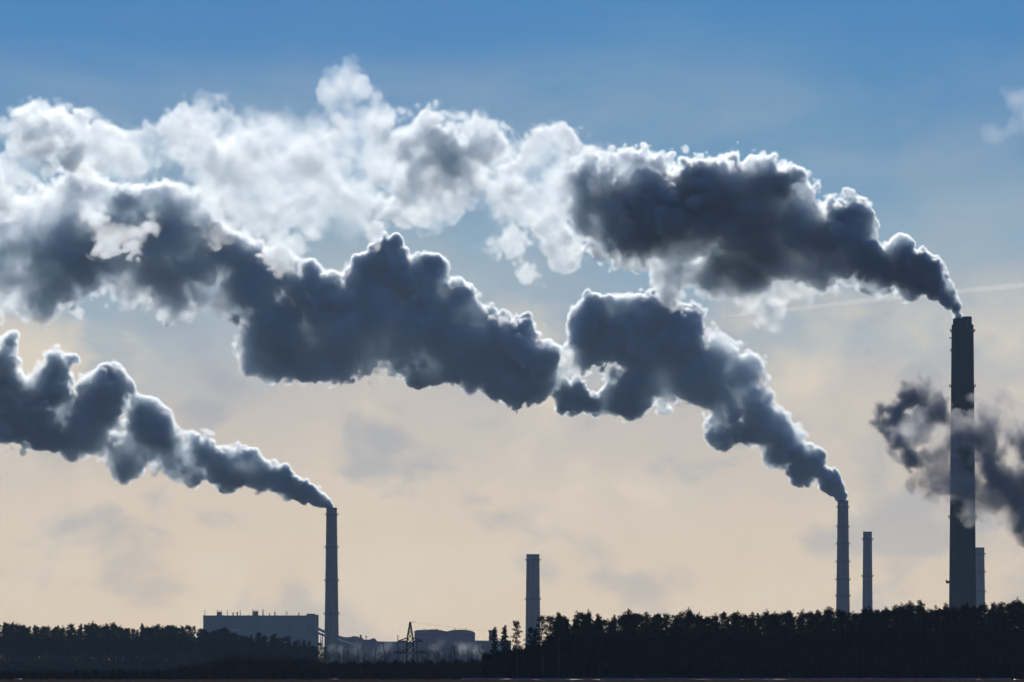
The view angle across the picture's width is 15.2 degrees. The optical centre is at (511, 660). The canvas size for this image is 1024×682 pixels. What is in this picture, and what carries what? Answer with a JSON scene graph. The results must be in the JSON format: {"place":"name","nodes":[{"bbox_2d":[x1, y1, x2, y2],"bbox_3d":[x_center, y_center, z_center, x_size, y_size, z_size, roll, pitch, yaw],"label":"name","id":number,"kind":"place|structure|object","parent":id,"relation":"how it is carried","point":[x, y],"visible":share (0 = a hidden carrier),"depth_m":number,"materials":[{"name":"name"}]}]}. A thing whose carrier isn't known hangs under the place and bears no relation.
{"place":"outdoors","nodes":[
{"label":"outdoors","id":0,"kind":"place"},
{"bbox_2d":[0,661,1023,681],"bbox_3d":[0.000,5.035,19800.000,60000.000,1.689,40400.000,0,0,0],"label":"ground","id":1,"kind":"structure","parent":0,"point":[500,680],"depth_m":831.85,"materials":[{"name":"soil"}]},
{"bbox_2d":[1,623,11,668],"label":"pine tree","id":2,"kind":"object","parent":1,"relation":"on","point":[5,630],"visible":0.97,"depth_m":1899.96,"materials":[{"name":"green plant"}]},
{"bbox_2d":[8,622,14,668],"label":"pine tree","id":3,"kind":"object","parent":1,"relation":"on","point":[12,630],"visible":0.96,"depth_m":1899.33,"materials":[{"name":"green plant"}]},
{"bbox_2d":[21,625,30,668],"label":"pine tree","id":4,"kind":"object","parent":1,"relation":"on","point":[24,629],"visible":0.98,"depth_m":1900.00,"materials":[{"name":"green plant"}]},
{"bbox_2d":[31,625,40,667],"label":"pine tree","id":5,"kind":"object","parent":1,"relation":"on","point":[34,629],"visible":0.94,"depth_m":1899.75,"materials":[{"name":"green plant"}]},
{"bbox_2d":[36,627,50,666],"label":"pine tree","id":6,"kind":"object","parent":1,"relation":"on","point":[45,630],"visible":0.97,"depth_m":1899.38,"materials":[{"name":"green plant"}]},
{"bbox_2d":[50,629,59,668],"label":"pine tree","id":7,"kind":"object","parent":1,"relation":"on","point":[55,633],"visible":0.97,"depth_m":1899.91,"materials":[{"name":"green plant"}]},
{"bbox_2d":[68,627,79,668],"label":"pine tree","id":8,"kind":"object","parent":1,"relation":"on","point":[72,629],"visible":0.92,"depth_m":1899.27,"materials":[{"name":"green plant"}]},
{"bbox_2d":[80,625,98,669],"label":"pine tree","id":9,"kind":"object","parent":1,"relation":"on","point":[90,631],"visible":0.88,"depth_m":1899.52,"materials":[{"name":"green plant"}]},
{"bbox_2d":[91,627,104,666],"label":"pine tree","id":10,"kind":"object","parent":1,"relation":"on","point":[97,631],"visible":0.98,"depth_m":1898.89,"materials":[{"name":"green plant"}]},
{"bbox_2d":[95,626,110,668],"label":"pine tree","id":11,"kind":"object","parent":1,"relation":"on","point":[103,629],"visible":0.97,"depth_m":1899.29,"materials":[{"name":"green plant"}]},
{"bbox_2d":[108,626,115,667],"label":"pine tree","id":12,"kind":"object","parent":1,"relation":"on","point":[112,631],"visible":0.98,"depth_m":1899.48,"materials":[{"name":"green plant"}]},
{"bbox_2d":[111,628,126,666],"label":"pine tree","id":13,"kind":"object","parent":1,"relation":"on","point":[118,631],"visible":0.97,"depth_m":1899.28,"materials":[{"name":"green plant"}]},
{"bbox_2d":[121,629,132,669],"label":"pine tree","id":14,"kind":"object","parent":1,"relation":"on","point":[128,634],"visible":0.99,"depth_m":1899.00,"materials":[{"name":"green plant"}]},
{"bbox_2d":[141,626,153,669],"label":"pine tree","id":15,"kind":"object","parent":1,"relation":"on","point":[147,632],"visible":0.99,"depth_m":1899.84,"materials":[{"name":"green plant"}]},
{"bbox_2d":[146,626,162,668],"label":"pine tree","id":16,"kind":"object","parent":1,"relation":"on","point":[155,629],"visible":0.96,"depth_m":1899.80,"materials":[{"name":"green plant"}]},
{"bbox_2d":[0,630,317,669],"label":"trees","id":17,"kind":"object","parent":1,"relation":"on","point":[82,660],"visible":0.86,"depth_m":1888.98,"materials":[{"name":"plant"}]},
{"bbox_2d":[155,628,170,669],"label":"pine tree","id":18,"kind":"object","parent":1,"relation":"on","point":[163,634],"visible":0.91,"depth_m":1900.21,"materials":[{"name":"green plant"}]},
{"bbox_2d":[161,625,177,668],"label":"pine tree","id":19,"kind":"object","parent":1,"relation":"on","point":[169,629],"visible":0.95,"depth_m":1899.91,"materials":[{"name":"green plant"}]},
{"bbox_2d":[170,627,187,667],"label":"pine tree","id":20,"kind":"object","parent":1,"relation":"on","point":[176,630],"visible":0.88,"depth_m":1900.07,"materials":[{"name":"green plant"}]},
{"bbox_2d":[200,630,210,662],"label":"pine tree","id":21,"kind":"object","parent":1,"relation":"on","point":[205,633],"visible":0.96,"depth_m":1898.96,"materials":[{"name":"green plant"}]},
{"bbox_2d":[213,627,233,657],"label":"pine tree","id":22,"kind":"object","parent":1,"relation":"on","point":[221,632],"visible":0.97,"depth_m":1899.70,"materials":[{"name":"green plant"}]},
{"bbox_2d":[203,609,318,656],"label":"boiler house","id":23,"kind":"structure","parent":1,"relation":"on","point":[298,627],"depth_m":5455.00,"materials":[{"name":"concrete"}]},
{"bbox_2d":[0,668,545,679],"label":"dry grass","id":24,"kind":"structure","parent":1,"relation":"on","point":[43,674],"depth_m":975.47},
{"bbox_2d":[313,642,326,661],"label":"pine tree","id":25,"kind":"object","parent":1,"relation":"on","point":[319,645],"visible":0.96,"depth_m":1879.91,"materials":[{"name":"green plant"}]},
{"bbox_2d":[166,653,481,674],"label":"brushwood","id":26,"kind":"object","parent":1,"relation":"on","point":[240,663],"visible":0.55,"depth_m":1048.29,"materials":[{"name":"plant"}]},
{"bbox_2d":[323,508,339,662],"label":"chimney","id":27,"kind":"object","parent":1,"relation":"on","point":[331,580],"visible":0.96,"depth_m":5492.31,"materials":[{"name":"concrete"}]},
{"bbox_2d":[337,638,352,663],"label":"conveyor gallery","id":28,"kind":"object","parent":1,"relation":"on","point":[339,640],"visible":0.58,"depth_m":5457.85,"materials":[{"name":"metal"}]},
{"bbox_2d":[339,635,376,663],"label":"workshop building","id":29,"kind":"structure","parent":1,"relation":"on","point":[359,643],"depth_m":5500.00,"materials":[{"name":"concrete"}]},
{"bbox_2d":[377,641,412,662],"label":"storage shed","id":30,"kind":"structure","parent":1,"relation":"on","point":[388,644],"depth_m":5515.00,"materials":[{"name":"metal"}]},
{"bbox_2d":[394,622,426,661],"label":"lattice pylon","id":31,"kind":"object","parent":1,"relation":"on","point":[410,630],"visible":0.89,"depth_m":1998.59,"materials":[{"name":"metal"}]},
{"bbox_2d":[414,629,474,662],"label":"turbine hall","id":32,"kind":"structure","parent":1,"relation":"on","point":[464,639],"depth_m":5265.00,"materials":[{"name":"concrete"}]},
{"bbox_2d":[475,640,510,661],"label":"shed","id":33,"kind":"structure","parent":1,"relation":"on","point":[480,643],"depth_m":5480.00,"materials":[{"name":"concrete"}]},
{"bbox_2d":[488,626,502,679],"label":"pine tree","id":34,"kind":"object","parent":1,"relation":"on","point":[494,638],"visible":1,"depth_m":959.57,"materials":[{"name":"green plant"}]},
{"bbox_2d":[500,625,510,656],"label":"pine tree","id":35,"kind":"object","parent":1,"relation":"on","point":[504,637],"visible":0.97,"depth_m":965.09,"materials":[{"name":"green plant"}]},
{"bbox_2d":[506,620,524,677],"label":"pine tree","id":36,"kind":"object","parent":1,"relation":"on","point":[516,624],"visible":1,"depth_m":954.97,"materials":[{"name":"green plant"}]},
{"bbox_2d":[479,640,553,679],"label":"undergrowth","id":37,"kind":"object","parent":1,"relation":"on","point":[529,664],"visible":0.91,"depth_m":959.14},
{"bbox_2d":[522,627,534,649],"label":"pine tree","id":38,"kind":"object","parent":1,"relation":"on","point":[530,630],"visible":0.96,"depth_m":967.62,"materials":[{"name":"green plant"}]},
{"bbox_2d":[525,554,540,644],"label":"chimney","id":39,"kind":"object","parent":1,"relation":"on","point":[532,598],"visible":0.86,"depth_m":5491.49,"materials":[{"name":"concrete"}]},
{"bbox_2d":[531,615,554,677],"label":"pine tree","id":40,"kind":"object","parent":1,"relation":"on","point":[542,620],"visible":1,"depth_m":957.84,"materials":[{"name":"green plant"}]},
{"bbox_2d":[541,615,555,676],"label":"pine tree","id":41,"kind":"object","parent":1,"relation":"on","point":[549,619],"visible":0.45,"depth_m":1011.94,"materials":[{"name":"green plant"}]},
{"bbox_2d":[552,611,570,677],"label":"pine tree","id":42,"kind":"object","parent":1,"relation":"on","point":[559,626],"visible":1,"depth_m":961.97,"materials":[{"name":"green plant"}]},
{"bbox_2d":[558,616,573,670],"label":"pine tree","id":43,"kind":"object","parent":1,"relation":"on","point":[566,629],"visible":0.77,"depth_m":984.31,"materials":[{"name":"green plant"}]},
{"bbox_2d":[571,621,578,666],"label":"pine tree","id":44,"kind":"object","parent":1,"relation":"on","point":[575,627],"visible":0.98,"depth_m":984.58,"materials":[{"name":"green plant"}]},
{"bbox_2d":[571,614,582,634],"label":"pine tree","id":45,"kind":"object","parent":1,"relation":"on","point":[576,620],"visible":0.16,"depth_m":1011.84,"materials":[{"name":"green plant"}]},
{"bbox_2d":[570,611,588,630],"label":"pine tree","id":46,"kind":"object","parent":1,"relation":"on","point":[581,616],"visible":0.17,"depth_m":1044.12,"materials":[{"name":"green plant"}]},
{"bbox_2d":[576,616,597,677],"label":"pine tree","id":47,"kind":"object","parent":1,"relation":"on","point":[586,621],"visible":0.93,"depth_m":985.18,"materials":[{"name":"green plant"}]},
{"bbox_2d":[588,616,611,672],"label":"pine tree","id":48,"kind":"object","parent":1,"relation":"on","point":[598,623],"visible":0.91,"depth_m":984.95,"materials":[{"name":"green plant"}]},
{"bbox_2d":[600,618,617,673],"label":"pine tree","id":49,"kind":"object","parent":1,"relation":"on","point":[606,628],"visible":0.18,"depth_m":1011.72,"materials":[{"name":"green plant"}]},
{"bbox_2d":[607,618,619,676],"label":"pine tree","id":50,"kind":"object","parent":1,"relation":"on","point":[613,623],"visible":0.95,"depth_m":984.61,"materials":[{"name":"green plant"}]},
{"bbox_2d":[616,615,635,675],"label":"pine tree","id":51,"kind":"object","parent":1,"relation":"on","point":[622,619],"visible":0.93,"depth_m":984.81,"materials":[{"name":"green plant"}]},
{"bbox_2d":[622,608,635,677],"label":"pine tree","id":52,"kind":"object","parent":1,"relation":"on","point":[628,622],"visible":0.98,"depth_m":984.53,"materials":[{"name":"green plant"}]},
{"bbox_2d":[630,612,642,636],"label":"pine tree","id":53,"kind":"object","parent":1,"relation":"on","point":[634,618],"visible":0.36,"depth_m":1011.48,"materials":[{"name":"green plant"}]},
{"bbox_2d":[633,614,649,677],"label":"pine tree","id":54,"kind":"object","parent":1,"relation":"on","point":[640,619],"visible":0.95,"depth_m":985.03,"materials":[{"name":"green plant"}]},
{"bbox_2d":[642,612,652,636],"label":"pine tree","id":55,"kind":"object","parent":1,"relation":"on","point":[646,619],"visible":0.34,"depth_m":1011.58,"materials":[{"name":"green plant"}]},
{"bbox_2d":[648,619,661,669],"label":"pine tree","id":56,"kind":"object","parent":1,"relation":"on","point":[653,626],"visible":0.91,"depth_m":984.84,"materials":[{"name":"green plant"}]},
{"bbox_2d":[651,612,665,676],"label":"pine tree","id":57,"kind":"object","parent":1,"relation":"on","point":[658,617],"visible":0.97,"depth_m":984.72,"materials":[{"name":"black plant"}]},
{"bbox_2d":[661,613,674,638],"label":"pine tree","id":58,"kind":"object","parent":1,"relation":"on","point":[668,617],"visible":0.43,"depth_m":1011.96,"materials":[{"name":"black plant"}]},
{"bbox_2d":[669,616,681,677],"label":"pine tree","id":59,"kind":"object","parent":1,"relation":"on","point":[674,622],"visible":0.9,"depth_m":985.06,"materials":[{"name":"black plant"}]},
{"bbox_2d":[668,612,689,677],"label":"pine tree","id":60,"kind":"object","parent":1,"relation":"on","point":[681,620],"visible":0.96,"depth_m":984.22,"materials":[{"name":"black plant"}]},
{"bbox_2d":[681,616,691,636],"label":"pine tree","id":61,"kind":"object","parent":1,"relation":"on","point":[686,626],"visible":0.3,"depth_m":1011.29,"materials":[{"name":"black plant"}]},
{"bbox_2d":[681,607,698,630],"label":"pine tree","id":62,"kind":"object","parent":1,"relation":"on","point":[689,613],"visible":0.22,"depth_m":1044.81,"materials":[{"name":"black plant"}]},
{"bbox_2d":[684,615,700,676],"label":"pine tree","id":63,"kind":"object","parent":1,"relation":"on","point":[692,618],"visible":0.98,"depth_m":985.00,"materials":[{"name":"black plant"}]},
{"bbox_2d":[694,616,720,677],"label":"pine tree","id":64,"kind":"object","parent":1,"relation":"on","point":[705,622],"visible":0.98,"depth_m":984.08,"materials":[{"name":"black plant"}]},
{"bbox_2d":[708,623,724,676],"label":"pine tree","id":65,"kind":"object","parent":1,"relation":"on","point":[713,632],"visible":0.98,"depth_m":984.70,"materials":[{"name":"black plant"}]},
{"bbox_2d":[462,679,980,679],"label":"snow","id":66,"kind":"structure","parent":1,"relation":"on","point":[644,679],"depth_m":938.72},
{"bbox_2d":[722,615,733,675],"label":"pine tree","id":67,"kind":"object","parent":1,"relation":"on","point":[727,618],"visible":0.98,"depth_m":984.57,"materials":[{"name":"black plant"}]},
{"bbox_2d":[729,613,739,677],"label":"pine tree","id":68,"kind":"object","parent":1,"relation":"on","point":[734,628],"visible":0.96,"depth_m":985.09,"materials":[{"name":"black plant"}]},
{"bbox_2d":[728,610,741,634],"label":"pine tree","id":69,"kind":"object","parent":1,"relation":"on","point":[731,619],"visible":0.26,"depth_m":1011.68,"materials":[{"name":"black plant"}]},
{"bbox_2d":[461,678,1010,679],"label":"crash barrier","id":70,"kind":"object","parent":1,"relation":"on","point":[711,678],"visible":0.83,"depth_m":935.95,"materials":[{"name":"metal"}]},
{"bbox_2d":[739,617,751,656],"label":"pine tree","id":71,"kind":"object","parent":1,"relation":"on","point":[747,621],"visible":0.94,"depth_m":984.95,"materials":[{"name":"black plant"}]},
{"bbox_2d":[751,613,763,634],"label":"pine tree","id":72,"kind":"object","parent":1,"relation":"on","point":[758,616],"visible":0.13,"depth_m":1011.58,"materials":[{"name":"black plant"}]},
{"bbox_2d":[751,619,766,676],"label":"pine tree","id":73,"kind":"object","parent":1,"relation":"on","point":[760,623],"visible":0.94,"depth_m":984.39,"materials":[{"name":"black plant"}]},
{"bbox_2d":[763,611,778,637],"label":"pine tree","id":74,"kind":"object","parent":1,"relation":"on","point":[767,618],"visible":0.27,"depth_m":1011.64,"materials":[{"name":"black plant"}]},
{"bbox_2d":[765,613,777,677],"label":"pine tree","id":75,"kind":"object","parent":1,"relation":"on","point":[772,627],"visible":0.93,"depth_m":984.94,"materials":[{"name":"black plant"}]},
{"bbox_2d":[544,626,1023,678],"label":"undergrowth","id":76,"kind":"object","parent":1,"relation":"on","point":[617,663],"visible":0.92,"depth_m":978.31,"materials":[{"name":"plant"}]},
{"bbox_2d":[774,612,796,677],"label":"pine tree","id":77,"kind":"object","parent":1,"relation":"on","point":[783,616],"visible":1,"depth_m":984.10,"materials":[{"name":"black plant"}]},
{"bbox_2d":[781,619,804,677],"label":"pine tree","id":78,"kind":"object","parent":1,"relation":"on","point":[791,628],"visible":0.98,"depth_m":984.64,"materials":[{"name":"black plant"}]},
{"bbox_2d":[794,609,807,630],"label":"pine tree","id":79,"kind":"object","parent":1,"relation":"on","point":[801,615],"visible":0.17,"depth_m":1044.41,"materials":[{"name":"black plant"}]},
{"bbox_2d":[796,619,810,677],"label":"pine tree","id":80,"kind":"object","parent":1,"relation":"on","point":[800,622],"visible":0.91,"depth_m":985.07,"materials":[{"name":"black plant"}]},
{"bbox_2d":[798,612,827,673],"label":"pine tree","id":81,"kind":"object","parent":1,"relation":"on","point":[812,621],"visible":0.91,"depth_m":984.80,"materials":[{"name":"black plant"}]},
{"bbox_2d":[816,610,833,636],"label":"pine tree","id":82,"kind":"object","parent":1,"relation":"on","point":[827,616],"visible":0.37,"depth_m":1010.91,"materials":[{"name":"black plant"}]},
{"bbox_2d":[829,608,846,632],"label":"pine tree","id":83,"kind":"object","parent":1,"relation":"on","point":[836,613],"visible":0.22,"depth_m":1011.64,"materials":[{"name":"black plant"}]},
{"bbox_2d":[831,610,852,677],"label":"pine tree","id":84,"kind":"object","parent":1,"relation":"on","point":[843,614],"visible":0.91,"depth_m":985.06,"materials":[{"name":"black plant"}]},
{"bbox_2d":[835,500,850,628],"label":"chimney","id":85,"kind":"object","parent":1,"relation":"on","point":[842,595],"visible":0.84,"depth_m":5492.60,"materials":[{"name":"concrete"}]},
{"bbox_2d":[841,613,863,677],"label":"pine tree","id":86,"kind":"object","parent":1,"relation":"on","point":[854,617],"visible":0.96,"depth_m":984.41,"materials":[{"name":"black plant"}]},
{"bbox_2d":[852,610,876,677],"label":"pine tree","id":87,"kind":"object","parent":1,"relation":"on","point":[864,616],"visible":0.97,"depth_m":984.28,"materials":[{"name":"black plant"}]},
{"bbox_2d":[861,532,873,609],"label":"chimney","id":88,"kind":"object","parent":1,"relation":"on","point":[867,576],"visible":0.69,"depth_m":5494.12,"materials":[{"name":"concrete"}]},
{"bbox_2d":[862,608,886,677],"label":"pine tree","id":89,"kind":"object","parent":1,"relation":"on","point":[874,616],"visible":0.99,"depth_m":983.66,"materials":[{"name":"black plant"}]},
{"bbox_2d":[874,609,895,677],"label":"pine tree","id":90,"kind":"object","parent":1,"relation":"on","point":[886,613],"visible":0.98,"depth_m":984.43,"materials":[{"name":"black plant"}]},
{"bbox_2d":[886,605,900,676],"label":"pine tree","id":91,"kind":"object","parent":1,"relation":"on","point":[893,617],"visible":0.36,"depth_m":1011.34,"materials":[{"name":"black plant"}]},
{"bbox_2d":[889,606,904,677],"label":"pine tree","id":92,"kind":"object","parent":1,"relation":"on","point":[899,609],"visible":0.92,"depth_m":985.05,"materials":[{"name":"black plant"}]},
{"bbox_2d":[886,604,916,632],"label":"pine tree","id":93,"kind":"object","parent":1,"relation":"on","point":[902,615],"visible":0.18,"depth_m":1010.60,"materials":[{"name":"black plant"}]},
{"bbox_2d":[897,603,914,676],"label":"pine tree","id":94,"kind":"object","parent":1,"relation":"on","point":[908,623],"visible":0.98,"depth_m":984.37,"materials":[{"name":"black plant"}]},
{"bbox_2d":[908,607,926,677],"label":"pine tree","id":95,"kind":"object","parent":1,"relation":"on","point":[919,611],"visible":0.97,"depth_m":984.77,"materials":[{"name":"black plant"}]},
{"bbox_2d":[913,600,927,633],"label":"pine tree","id":96,"kind":"object","parent":1,"relation":"on","point":[921,606],"visible":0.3,"depth_m":1011.25,"materials":[{"name":"black plant"}]},
{"bbox_2d":[925,605,946,635],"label":"pine tree","id":97,"kind":"object","parent":1,"relation":"on","point":[931,612],"visible":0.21,"depth_m":1011.84,"materials":[{"name":"black plant"}]},
{"bbox_2d":[933,608,955,677],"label":"pine tree","id":98,"kind":"object","parent":1,"relation":"on","point":[939,615],"visible":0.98,"depth_m":984.79,"materials":[{"name":"black plant"}]},
{"bbox_2d":[946,316,976,611],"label":"chimney","id":99,"kind":"object","parent":1,"relation":"on","point":[962,571],"visible":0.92,"depth_m":2991.90,"materials":[{"name":"concrete"}]},
{"bbox_2d":[969,605,987,677],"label":"pine tree","id":100,"kind":"object","parent":1,"relation":"on","point":[979,611],"visible":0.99,"depth_m":984.44,"materials":[{"name":"black plant"}]},
{"bbox_2d":[976,547,985,617],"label":"chimney","id":101,"kind":"object","parent":1,"relation":"on","point":[980,578],"visible":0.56,"depth_m":5792.28,"materials":[{"name":"concrete"}]},
{"bbox_2d":[977,602,995,629],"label":"pine tree","id":102,"kind":"object","parent":1,"relation":"on","point":[985,609],"visible":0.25,"depth_m":1012.03,"materials":[{"name":"black plant"}]},
{"bbox_2d":[981,607,1001,674],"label":"pine tree","id":103,"kind":"object","parent":1,"relation":"on","point":[990,619],"visible":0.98,"depth_m":984.48,"materials":[{"name":"black plant"}]},
{"bbox_2d":[985,602,1020,674],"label":"pine tree","id":104,"kind":"object","parent":1,"relation":"on","point":[1000,610],"visible":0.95,"depth_m":983.98,"materials":[{"name":"black plant"}]},
{"bbox_2d":[1001,602,1023,677],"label":"pine tree","id":105,"kind":"object","parent":1,"relation":"on","point":[1012,610],"visible":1,"depth_m":984.50,"materials":[{"name":"black plant"}]},
{"bbox_2d":[0,0,1023,660],"label":"sky","id":106,"kind":"structure","parent":0,"point":[628,296],"materials":[{"name":"blue"}]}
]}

